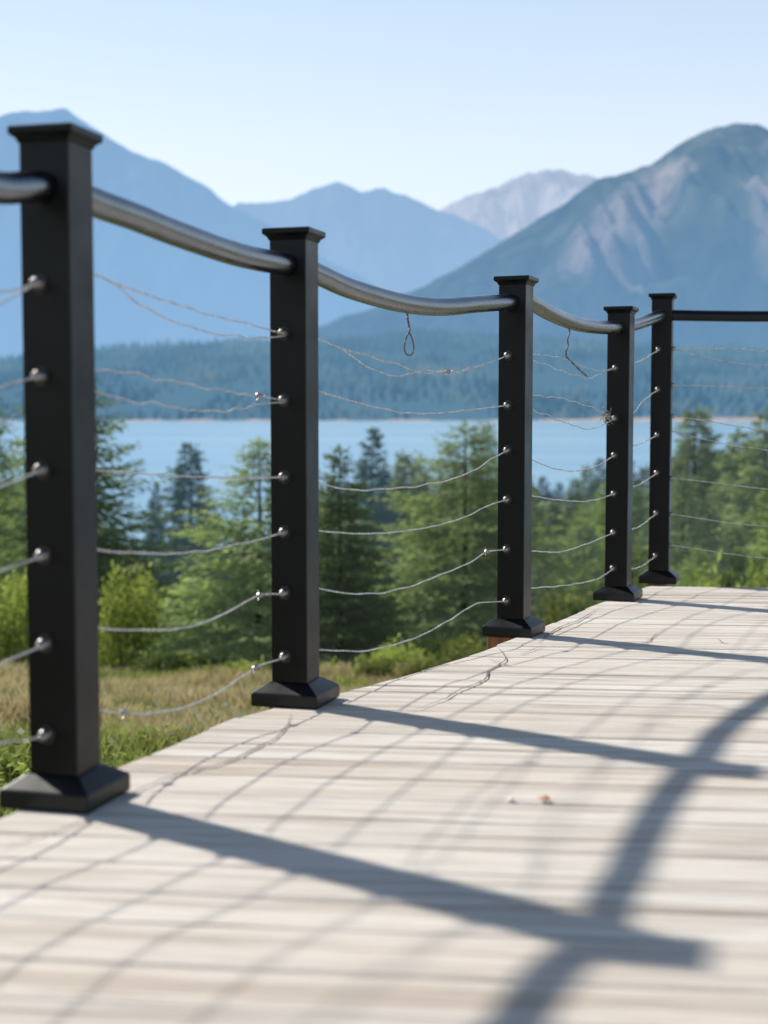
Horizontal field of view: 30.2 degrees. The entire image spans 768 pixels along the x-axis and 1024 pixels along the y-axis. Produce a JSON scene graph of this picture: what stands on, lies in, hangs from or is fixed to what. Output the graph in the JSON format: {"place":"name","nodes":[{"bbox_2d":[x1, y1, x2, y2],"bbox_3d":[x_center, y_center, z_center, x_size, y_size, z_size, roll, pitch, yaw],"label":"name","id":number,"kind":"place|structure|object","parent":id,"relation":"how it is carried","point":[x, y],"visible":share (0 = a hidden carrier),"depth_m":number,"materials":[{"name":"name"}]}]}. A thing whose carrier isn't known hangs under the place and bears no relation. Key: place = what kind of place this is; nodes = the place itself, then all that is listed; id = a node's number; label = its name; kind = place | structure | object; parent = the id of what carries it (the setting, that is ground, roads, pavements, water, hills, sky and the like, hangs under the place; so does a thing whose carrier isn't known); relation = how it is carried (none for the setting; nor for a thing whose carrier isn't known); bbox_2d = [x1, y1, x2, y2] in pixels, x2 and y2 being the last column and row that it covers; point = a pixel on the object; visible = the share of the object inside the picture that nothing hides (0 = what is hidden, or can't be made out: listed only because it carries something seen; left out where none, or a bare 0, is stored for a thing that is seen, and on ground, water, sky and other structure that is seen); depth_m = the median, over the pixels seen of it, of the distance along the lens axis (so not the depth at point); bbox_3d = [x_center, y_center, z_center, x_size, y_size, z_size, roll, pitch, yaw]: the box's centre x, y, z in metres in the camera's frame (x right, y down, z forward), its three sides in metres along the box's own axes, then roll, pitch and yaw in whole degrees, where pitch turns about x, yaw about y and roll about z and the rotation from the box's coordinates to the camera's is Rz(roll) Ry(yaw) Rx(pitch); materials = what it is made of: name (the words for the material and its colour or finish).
{"place":"outdoors","nodes":[
{"label":"outdoors","id":0,"kind":"place"},
{"bbox_2d":[0,553,263,789],"bbox_3d":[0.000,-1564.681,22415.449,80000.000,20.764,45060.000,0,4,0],"label":"ground","id":1,"kind":"structure","parent":0,"point":[1,785],"depth_m":6.38,"materials":[{"name":"plant"}]},
{"bbox_2d":[0,399,25,617],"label":"conifer tree","id":2,"kind":"object","parent":1,"relation":"on","point":[6,490],"visible":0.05,"depth_m":24.00,"materials":[{"name":"green plant"}]},
{"bbox_2d":[0,567,27,663],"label":"shrub","id":3,"kind":"object","parent":1,"relation":"on","point":[15,617],"visible":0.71,"depth_m":17.21,"materials":[{"name":"green plant"}]},
{"bbox_2d":[0,377,216,663],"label":"conifer tree","id":4,"kind":"object","parent":1,"relation":"on","point":[113,532],"visible":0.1,"depth_m":20.99,"materials":[{"name":"green plant"}]},
{"bbox_2d":[98,557,169,672],"bbox_3d":[-3.136,1.383,17.384,1.048,1.715,0.971,1,4,10],"label":"shrub","id":5,"kind":"object","parent":1,"relation":"on","point":[128,621],"visible":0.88,"depth_m":17.16,"materials":[{"name":"green plant"}]},
{"bbox_2d":[0,664,269,743],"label":"seed heads","id":6,"kind":"object","parent":1,"relation":"on","point":[127,724],"visible":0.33,"depth_m":7.35,"materials":[{"name":"plant"}]},
{"bbox_2d":[126,659,163,674],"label":"shrub","id":7,"kind":"object","parent":1,"relation":"on","point":[135,667],"visible":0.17,"depth_m":16.91,"materials":[{"name":"green plant"}]},
{"bbox_2d":[137,483,177,588],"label":"conifer tree","id":8,"kind":"object","parent":1,"relation":"on","point":[150,533],"visible":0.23,"depth_m":75.04,"materials":[{"name":"green plant"}]},
{"bbox_2d":[144,651,189,672],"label":"shrub","id":9,"kind":"object","parent":1,"relation":"on","point":[174,663],"visible":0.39,"depth_m":17.22,"materials":[{"name":"green plant"}]},
{"bbox_2d":[140,442,245,602],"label":"conifer tree","id":10,"kind":"object","parent":1,"relation":"on","point":[180,492],"visible":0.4,"depth_m":61.76,"materials":[{"name":"green plant"}]},
{"bbox_2d":[0,664,391,817],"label":"green grass","id":11,"kind":"structure","parent":1,"relation":"on","point":[106,755],"depth_m":6.95,"materials":[{"name":"green plant"}]},
{"bbox_2d":[181,644,228,669],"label":"shrub","id":12,"kind":"object","parent":1,"relation":"on","point":[205,662],"visible":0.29,"depth_m":17.96,"materials":[{"name":"green plant"}]},
{"bbox_2d":[0,656,420,746],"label":"dry grass","id":13,"kind":"structure","parent":1,"relation":"on","point":[16,705],"depth_m":10.87,"materials":[{"name":"beige plant"}]},
{"bbox_2d":[218,655,268,675],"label":"shrub","id":14,"kind":"object","parent":1,"relation":"on","point":[246,665],"visible":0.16,"depth_m":16.91,"materials":[{"name":"green plant"}]},
{"bbox_2d":[102,436,400,673],"bbox_3d":[-1.636,0.921,18.877,4.590,3.874,4.526,-1,4,-13],"label":"conifer tree","id":15,"kind":"object","parent":1,"relation":"on","point":[228,641],"visible":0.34,"depth_m":18.48,"materials":[{"name":"green plant"}]},
{"bbox_2d":[242,444,423,666],"bbox_3d":[-0.571,0.820,17.561,2.609,3.328,2.323,-4,5,-41],"label":"conifer tree","id":16,"kind":"object","parent":1,"relation":"on","point":[359,622],"visible":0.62,"depth_m":17.39,"materials":[{"name":"green plant"}]},
{"bbox_2d":[332,517,371,582],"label":"conifer tree","id":17,"kind":"object","parent":1,"relation":"on","point":[355,523],"depth_m":45.86,"materials":[{"name":"green plant"}]},
{"bbox_2d":[332,667,374,688],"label":"shrub","id":18,"kind":"object","parent":1,"relation":"on","point":[350,682],"visible":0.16,"depth_m":13.14,"materials":[{"name":"green plant"}]},
{"bbox_2d":[335,427,406,597],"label":"conifer tree","id":19,"kind":"object","parent":1,"relation":"on","point":[385,515],"visible":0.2,"depth_m":47.87,"materials":[{"name":"green plant"}]},
{"bbox_2d":[351,653,397,679],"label":"shrub","id":20,"kind":"object","parent":1,"relation":"on","point":[375,666],"visible":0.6,"depth_m":14.67,"materials":[{"name":"green plant"}]},
{"bbox_2d":[0,583,767,1023],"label":"deck","id":21,"kind":"structure","parent":1,"relation":"on","point":[384,853],"depth_m":1.87,"materials":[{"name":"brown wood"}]},
{"bbox_2d":[0,122,129,814],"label":"railing post","id":22,"kind":"object","parent":21,"relation":"on","point":[69,772],"visible":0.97,"depth_m":2.09,"materials":[{"name":"metal"}]},
{"bbox_2d":[0,282,37,304],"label":"wire cable","id":23,"kind":"object","parent":22,"relation":"attached to","point":[20,292],"visible":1,"depth_m":2.00,"materials":[{"name":"metal"}]},
{"bbox_2d":[0,170,53,204],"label":"handrail","id":24,"kind":"object","parent":22,"relation":"attached to","point":[23,186],"visible":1,"depth_m":1.98,"materials":[{"name":"metal"}]},
{"bbox_2d":[92,185,295,275],"bbox_3d":[-0.333,-0.487,2.500,0.045,0.078,0.789,1,4,20],"label":"handrail","id":25,"kind":"object","parent":22,"relation":"attached to","point":[114,209],"visible":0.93,"depth_m":2.43,"materials":[{"name":"metal"}]},
{"bbox_2d":[251,226,338,709],"bbox_3d":[-0.184,-0.090,2.941,0.144,0.975,0.144,1,4,17],"label":"railing post","id":26,"kind":"object","parent":21,"relation":"on","point":[297,682],"visible":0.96,"depth_m":2.91,"materials":[{"name":"metal"}]},
{"bbox_2d":[94,273,283,339],"bbox_3d":[-0.330,-0.353,2.514,0.011,0.081,0.760,1,4,20],"label":"wire cable","id":27,"kind":"object","parent":26,"relation":"attached to","point":[119,287],"visible":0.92,"depth_m":2.46,"materials":[{"name":"metal"}]},
{"bbox_2d":[95,369,283,412],"bbox_3d":[-0.332,-0.211,2.525,0.018,0.069,0.760,1,4,20],"label":"wire cable","id":28,"kind":"object","parent":26,"relation":"attached to","point":[257,395],"visible":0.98,"depth_m":2.49,"materials":[{"name":"metal"}]},
{"bbox_2d":[96,468,284,478],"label":"wire cable","id":29,"kind":"object","parent":26,"relation":"attached to","point":[152,474],"visible":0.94,"depth_m":2.49,"materials":[{"name":"metal"}]},
{"bbox_2d":[98,532,284,554],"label":"wire cable","id":30,"kind":"object","parent":26,"relation":"attached to","point":[157,553],"visible":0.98,"depth_m":2.50,"materials":[{"name":"metal"}]},
{"bbox_2d":[99,590,285,630],"bbox_3d":[-0.332,0.175,2.552,0.018,0.054,0.760,2,4,21],"label":"wire cable","id":31,"kind":"object","parent":26,"relation":"attached to","point":[260,595],"visible":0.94,"depth_m":2.54,"materials":[{"name":"metal"}]},
{"bbox_2d":[100,657,285,718],"bbox_3d":[-0.330,0.308,2.560,0.018,0.071,0.761,1,4,20],"label":"wire cable","id":32,"kind":"object","parent":26,"relation":"attached to","point":[123,712],"visible":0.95,"depth_m":2.53,"materials":[{"name":"metal"}]},
{"bbox_2d":[318,263,517,315],"bbox_3d":[0.093,-0.523,3.447,0.045,0.093,1.132,2,5,27],"label":"handrail","id":33,"kind":"object","parent":26,"relation":"attached to","point":[335,282],"visible":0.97,"depth_m":3.34,"materials":[{"name":"metal"}]},
{"bbox_2d":[482,275,544,637],"bbox_3d":[0.370,-0.155,4.011,0.144,1.005,0.144,2,4,22],"label":"railing post","id":34,"kind":"object","parent":21,"relation":"on","point":[514,619],"visible":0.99,"depth_m":3.98,"materials":[{"name":"metal"}]},
{"bbox_2d":[318,338,507,376],"bbox_3d":[0.095,-0.365,3.462,0.017,0.077,1.094,2,5,28],"label":"wire cable","id":35,"kind":"object","parent":34,"relation":"attached to","point":[447,371],"visible":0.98,"depth_m":3.38,"materials":[{"name":"metal"}]},
{"bbox_2d":[319,548,506,594],"bbox_3d":[0.093,0.150,3.499,0.017,0.056,1.094,2,5,28],"label":"wire cable","id":36,"kind":"object","parent":34,"relation":"attached to","point":[486,551],"visible":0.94,"depth_m":3.47,"materials":[{"name":"metal"}]},
{"bbox_2d":[319,601,506,651],"bbox_3d":[0.095,0.282,3.508,0.006,0.051,1.094,2,5,27],"label":"wire cable","id":37,"kind":"object","parent":34,"relation":"attached to","point":[412,638],"visible":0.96,"depth_m":3.45,"materials":[{"name":"metal"}]},
{"bbox_2d":[319,450,507,490],"bbox_3d":[0.095,-0.101,3.481,0.006,0.079,1.094,2,5,27],"label":"wire cable","id":38,"kind":"object","parent":34,"relation":"attached to","point":[407,486],"visible":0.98,"depth_m":3.41,"materials":[{"name":"metal"}]},
{"bbox_2d":[319,391,507,414],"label":"wire cable","id":39,"kind":"object","parent":34,"relation":"attached to","point":[407,412],"visible":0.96,"depth_m":3.38,"materials":[{"name":"metal"}]},
{"bbox_2d":[319,499,507,534],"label":"wire cable","id":40,"kind":"object","parent":34,"relation":"attached to","point":[409,529],"visible":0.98,"depth_m":3.42,"materials":[{"name":"metal"}]},
{"bbox_2d":[533,295,623,333],"bbox_3d":[0.593,-0.613,4.440,0.045,0.093,0.959,2,4,26],"label":"handrail","id":41,"kind":"object","parent":34,"relation":"attached to","point":[543,309],"visible":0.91,"depth_m":4.38,"materials":[{"name":"metal"}]},
{"bbox_2d":[593,306,642,601],"bbox_3d":[0.817,-0.201,4.931,0.144,1.011,0.144,2,4,22],"label":"railing post","id":42,"kind":"object","parent":21,"relation":"on","point":[618,586],"visible":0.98,"depth_m":4.90,"materials":[{"name":"metal"}]},
{"bbox_2d":[532,395,614,429],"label":"wire cable","id":43,"kind":"object","parent":42,"relation":"attached to","point":[604,413],"visible":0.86,"depth_m":4.46,"materials":[{"name":"metal"}]},
{"bbox_2d":[533,354,615,378],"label":"wire cable","id":44,"kind":"object","parent":42,"relation":"attached to","point":[575,362],"visible":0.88,"depth_m":4.43,"materials":[{"name":"metal"}]},
{"bbox_2d":[639,293,678,583],"bbox_3d":[1.080,-0.285,5.544,0.144,1.120,0.144,1,4,16],"label":"railing post","id":45,"kind":"object","parent":21,"relation":"on","point":[658,571],"visible":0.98,"depth_m":5.51,"materials":[{"name":"metal"}]},
{"bbox_2d":[635,310,665,330],"bbox_3d":[0.949,-0.700,5.206,0.045,0.122,0.609,2,4,23],"label":"handrail","id":46,"kind":"object","parent":45,"relation":"attached to","point":[648,319],"visible":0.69,"depth_m":5.23,"materials":[{"name":"metal"}]},
{"bbox_2d":[672,385,767,450],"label":"wire cable","id":47,"kind":"object","parent":45,"relation":"attached to","point":[711,440],"visible":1,"depth_m":5.53,"materials":[{"name":"metal"}]},
{"bbox_2d":[673,310,767,321],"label":"handrail","id":48,"kind":"object","parent":45,"relation":"attached to","point":[721,316],"visible":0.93,"depth_m":5.49,"materials":[{"name":"black metal"}]},
{"bbox_2d":[676,348,767,365],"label":"wire cable","id":49,"kind":"object","parent":45,"relation":"attached to","point":[722,348],"visible":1,"depth_m":5.51,"materials":[{"name":"metal"}]},
{"bbox_2d":[354,633,434,670],"bbox_3d":[0.163,1.631,15.658,0.899,0.631,0.882,-3,5,-37],"label":"shrub","id":50,"kind":"object","parent":1,"relation":"on","point":[392,655],"visible":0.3,"depth_m":15.55,"materials":[{"name":"green plant"}]},
{"bbox_2d":[375,449,427,588],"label":"conifer tree","id":51,"kind":"object","parent":1,"relation":"on","point":[396,477],"visible":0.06,"depth_m":54.86,"materials":[{"name":"green plant"}]},
{"bbox_2d":[382,544,438,602],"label":"conifer tree","id":52,"kind":"object","parent":1,"relation":"on","point":[406,562],"visible":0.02,"depth_m":37.89,"materials":[{"name":"green plant"}]},
{"bbox_2d":[388,653,444,678],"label":"shrub","id":53,"kind":"object","parent":1,"relation":"on","point":[418,666],"visible":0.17,"depth_m":14.07,"materials":[{"name":"green plant"}]},
{"bbox_2d":[405,454,433,547],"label":"conifer tree","id":54,"kind":"object","parent":1,"relation":"on","point":[420,489],"visible":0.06,"depth_m":59.88,"materials":[{"name":"green plant"}]},
{"bbox_2d":[407,623,477,661],"bbox_3d":[0.663,1.773,17.153,1.032,0.889,1.052,-3,5,-33],"label":"shrub","id":55,"kind":"object","parent":1,"relation":"on","point":[433,642],"visible":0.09,"depth_m":17.05,"materials":[{"name":"green plant"}]},
{"bbox_2d":[435,640,486,664],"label":"shrub","id":56,"kind":"object","parent":1,"relation":"on","point":[459,655],"visible":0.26,"depth_m":15.19,"materials":[{"name":"green plant"}]},
{"bbox_2d":[323,419,604,658],"bbox_3d":[1.307,1.128,24.294,6.754,5.426,7.358,2,4,24],"label":"conifer tree","id":57,"kind":"object","parent":1,"relation":"on","point":[429,615],"visible":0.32,"depth_m":23.69,"materials":[{"name":"green plant"}]},
{"bbox_2d":[453,631,486,649],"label":"shrub","id":58,"kind":"object","parent":1,"relation":"on","point":[473,639],"visible":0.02,"depth_m":18.32,"materials":[{"name":"green plant"}]},
{"bbox_2d":[418,420,567,621],"bbox_3d":[2.173,1.278,30.191,4.140,6.489,4.083,-2,4,-25],"label":"conifer tree","id":59,"kind":"object","parent":1,"relation":"on","point":[484,427],"visible":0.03,"depth_m":29.95,"materials":[{"name":"green plant"}]},
{"bbox_2d":[531,510,552,596],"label":"conifer tree","id":60,"kind":"object","parent":1,"relation":"on","point":[535,534],"visible":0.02,"depth_m":40.25,"materials":[{"name":"green plant"}]},
{"bbox_2d":[532,485,552,561],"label":"conifer tree","id":61,"kind":"object","parent":1,"relation":"on","point":[537,513],"visible":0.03,"depth_m":52.63,"materials":[{"name":"green plant"}]},
{"bbox_2d":[532,476,559,539],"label":"conifer tree","id":62,"kind":"object","parent":1,"relation":"on","point":[544,487],"visible":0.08,"depth_m":92.06,"materials":[{"name":"green plant"}]},
{"bbox_2d":[531,561,568,621],"bbox_3d":[2.351,1.967,21.706,1.894,2.521,1.877,-2,4,-24],"label":"shrub","id":63,"kind":"object","parent":1,"relation":"on","point":[542,581],"visible":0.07,"depth_m":21.55,"materials":[{"name":"green plant"}]},
{"bbox_2d":[534,573,571,625],"bbox_3d":[2.100,1.838,19.029,0.958,2.029,0.931,-1,4,-10],"label":"shrub","id":64,"kind":"object","parent":1,"relation":"on","point":[552,609],"visible":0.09,"depth_m":19.14,"materials":[{"name":"green plant"}]},
{"bbox_2d":[541,500,572,563],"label":"conifer tree","id":65,"kind":"object","parent":1,"relation":"on","point":[559,522],"visible":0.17,"depth_m":62.10,"materials":[{"name":"green plant"}]},
{"bbox_2d":[547,483,568,520],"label":"conifer tree","id":66,"kind":"object","parent":1,"relation":"on","point":[559,487],"visible":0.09,"depth_m":104.19,"materials":[{"name":"green plant"}]},
{"bbox_2d":[548,539,571,594],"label":"conifer tree","id":67,"kind":"object","parent":1,"relation":"on","point":[559,558],"visible":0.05,"depth_m":41.32,"materials":[{"name":"green plant"}]},
{"bbox_2d":[555,475,584,542],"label":"conifer tree","id":68,"kind":"object","parent":1,"relation":"on","point":[572,496],"visible":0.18,"depth_m":81.02,"materials":[{"name":"green plant"}]},
{"bbox_2d":[555,503,596,562],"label":"conifer tree","id":69,"kind":"object","parent":1,"relation":"on","point":[577,521],"visible":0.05,"depth_m":60.98,"materials":[{"name":"green plant"}]},
{"bbox_2d":[554,520,604,611],"bbox_3d":[4.480,2.360,31.820,3.030,4.368,3.208,0,4,7],"label":"conifer tree","id":70,"kind":"object","parent":1,"relation":"on","point":[589,531],"visible":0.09,"depth_m":31.68,"materials":[{"name":"green plant"}]},
{"bbox_2d":[560,570,599,616],"bbox_3d":[3.625,2.361,25.654,2.706,2.751,2.484,1,4,15],"label":"shrub","id":71,"kind":"object","parent":1,"relation":"on","point":[585,578],"visible":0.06,"depth_m":25.50,"materials":[{"name":"green plant"}]},
{"bbox_2d":[563,464,598,526],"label":"conifer tree","id":72,"kind":"object","parent":1,"relation":"on","point":[585,489],"visible":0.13,"depth_m":101.93,"materials":[{"name":"green plant"}]},
{"bbox_2d":[561,579,602,617],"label":"shrub","id":73,"kind":"object","parent":1,"relation":"on","point":[574,611],"visible":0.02,"depth_m":21.27,"materials":[{"name":"green plant"}]},
{"bbox_2d":[576,458,605,541],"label":"conifer tree","id":74,"kind":"object","parent":1,"relation":"on","point":[598,483],"visible":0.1,"depth_m":76.44,"materials":[{"name":"green plant"}]},
{"bbox_2d":[548,484,648,592],"bbox_3d":[5.948,2.075,38.025,4.690,5.801,4.756,0,4,6],"label":"conifer tree","id":75,"kind":"object","parent":1,"relation":"on","point":[602,509],"visible":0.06,"depth_m":37.79,"materials":[{"name":"green plant"}]},
{"bbox_2d":[572,541,644,609],"bbox_3d":[4.190,2.031,25.640,2.903,3.456,2.584,2,5,32],"label":"shrub","id":76,"kind":"object","parent":1,"relation":"on","point":[602,582],"depth_m":25.53,"materials":[{"name":"green plant"}]},
{"bbox_2d":[603,485,648,565],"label":"conifer tree","id":77,"kind":"object","parent":1,"relation":"on","point":[640,518],"visible":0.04,"depth_m":39.84,"materials":[{"name":"green plant"}]},
{"bbox_2d":[632,546,647,587],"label":"shrub","id":78,"kind":"object","parent":1,"relation":"on","point":[643,585],"visible":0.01,"depth_m":22.19,"materials":[{"name":"green plant"}]},
{"bbox_2d":[633,464,649,509],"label":"conifer tree","id":79,"kind":"object","parent":1,"relation":"on","point":[643,476],"visible":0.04,"depth_m":84.55,"materials":[{"name":"green plant"}]},
{"bbox_2d":[631,519,678,585],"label":"conifer tree","id":80,"kind":"object","parent":1,"relation":"on","point":[641,539],"visible":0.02,"depth_m":38.72,"materials":[{"name":"green plant"}]},
{"bbox_2d":[639,469,723,588],"bbox_3d":[7.226,1.974,34.713,4.001,6.050,4.037,0,4,-5],"label":"conifer tree","id":81,"kind":"object","parent":1,"relation":"on","point":[676,552],"visible":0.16,"depth_m":34.45,"materials":[{"name":"green plant"}]},
{"bbox_2d":[636,403,739,561],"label":"conifer tree","id":82,"kind":"object","parent":1,"relation":"on","point":[708,472],"visible":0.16,"depth_m":51.69,"materials":[{"name":"green plant"}]},
{"bbox_2d":[671,474,710,546],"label":"conifer tree","id":83,"kind":"object","parent":1,"relation":"on","point":[676,516],"visible":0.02,"depth_m":49.23,"materials":[{"name":"green plant"}]},
{"bbox_2d":[670,546,724,586],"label":"conifer tree","id":84,"kind":"object","parent":1,"relation":"on","point":[691,569],"visible":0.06,"depth_m":23.48,"materials":[{"name":"green plant"}]},
{"bbox_2d":[676,496,735,573],"bbox_3d":[8.061,2.329,35.485,3.254,5.489,3.415,0,4,-1],"label":"conifer tree","id":85,"kind":"object","parent":1,"relation":"on","point":[709,517],"visible":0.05,"depth_m":35.34,"materials":[{"name":"green plant"}]},
{"bbox_2d":[684,550,739,586],"bbox_3d":[3.674,1.233,15.637,1.139,1.690,1.118,-1,4,-9],"label":"shrub","id":86,"kind":"object","parent":1,"relation":"on","point":[705,581],"visible":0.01,"depth_m":15.50,"materials":[{"name":"green plant"}]},
{"bbox_2d":[687,428,767,546],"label":"conifer tree","id":87,"kind":"object","parent":1,"relation":"on","point":[725,464],"visible":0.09,"depth_m":43.88,"materials":[{"name":"green plant"}]},
{"bbox_2d":[697,521,757,587],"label":"conifer tree","id":88,"kind":"object","parent":1,"relation":"on","point":[722,562],"visible":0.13,"depth_m":32.85,"materials":[{"name":"green plant"}]},
{"bbox_2d":[706,546,759,586],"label":"conifer tree","id":89,"kind":"object","parent":1,"relation":"on","point":[727,580],"visible":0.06,"depth_m":21.69,"materials":[{"name":"green plant"}]},
{"bbox_2d":[715,406,767,585],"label":"conifer tree","id":90,"kind":"object","parent":1,"relation":"on","point":[740,496],"visible":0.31,"depth_m":39.85,"materials":[{"name":"green plant"}]},
{"bbox_2d":[733,489,767,587],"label":"conifer tree","id":91,"kind":"object","parent":1,"relation":"on","point":[755,561],"visible":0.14,"depth_m":38.98,"materials":[{"name":"green plant"}]},
{"bbox_2d":[741,497,767,587],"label":"conifer tree","id":92,"kind":"object","parent":1,"relation":"on","point":[761,550],"visible":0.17,"depth_m":38.33,"materials":[{"name":"green plant"}]},
{"bbox_2d":[741,553,767,587],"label":"shrub","id":93,"kind":"object","parent":1,"relation":"on","point":[762,584],"visible":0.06,"depth_m":16.64,"materials":[{"name":"green plant"}]},
{"bbox_2d":[0,108,374,359],"bbox_3d":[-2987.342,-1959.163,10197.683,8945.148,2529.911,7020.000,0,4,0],"label":"mountain","id":94,"kind":"structure","parent":0,"point":[146,264],"depth_m":9272.65,"materials":[{"name":"blue stone"}]},
{"bbox_2d":[233,182,501,293],"bbox_3d":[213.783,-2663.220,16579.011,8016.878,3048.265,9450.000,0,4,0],"label":"mountain","id":95,"kind":"structure","parent":0,"point":[384,238],"depth_m":17271.78,"materials":[{"name":"blue stone"}]},
{"bbox_2d":[0,417,764,420],"bbox_3d":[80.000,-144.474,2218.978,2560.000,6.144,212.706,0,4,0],"label":"shore","id":96,"kind":"structure","parent":0,"point":[682,419],"depth_m":2185.82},
{"bbox_2d":[0,421,767,552],"bbox_3d":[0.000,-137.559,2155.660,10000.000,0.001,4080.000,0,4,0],"label":"lake","id":97,"kind":"structure","parent":0,"point":[560,445],"depth_m":578.48,"materials":[{"name":"liquid"}]},
{"bbox_2d":[0,331,767,420],"bbox_3d":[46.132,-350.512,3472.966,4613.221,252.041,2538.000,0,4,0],"label":"forested hill","id":98,"kind":"structure","parent":0,"point":[545,380],"depth_m":2764.52,"materials":[{"name":"plant"}]},
{"bbox_2d":[0,324,767,419],"bbox_3d":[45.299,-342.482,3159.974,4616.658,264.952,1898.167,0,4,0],"label":"distant forest","id":99,"kind":"object","parent":98,"relation":"on","point":[582,351],"visible":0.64,"depth_m":2896.60,"materials":[{"name":"plant"}]},
{"bbox_2d":[0,0,767,210],"label":"sky","id":100,"kind":"structure","parent":0,"point":[437,104],"materials":[{"name":"blue"}]},
{"bbox_2d":[439,169,596,240],"bbox_3d":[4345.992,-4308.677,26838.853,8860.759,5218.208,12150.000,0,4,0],"label":"mountain","id":101,"kind":"structure","parent":0,"point":[508,209],"depth_m":28768.31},
{"bbox_2d":[318,123,767,349],"bbox_3d":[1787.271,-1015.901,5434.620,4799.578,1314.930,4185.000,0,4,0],"label":"mountain","id":102,"kind":"structure","parent":0,"point":[686,221],"depth_m":5418.74,"materials":[{"name":"blue stone"}]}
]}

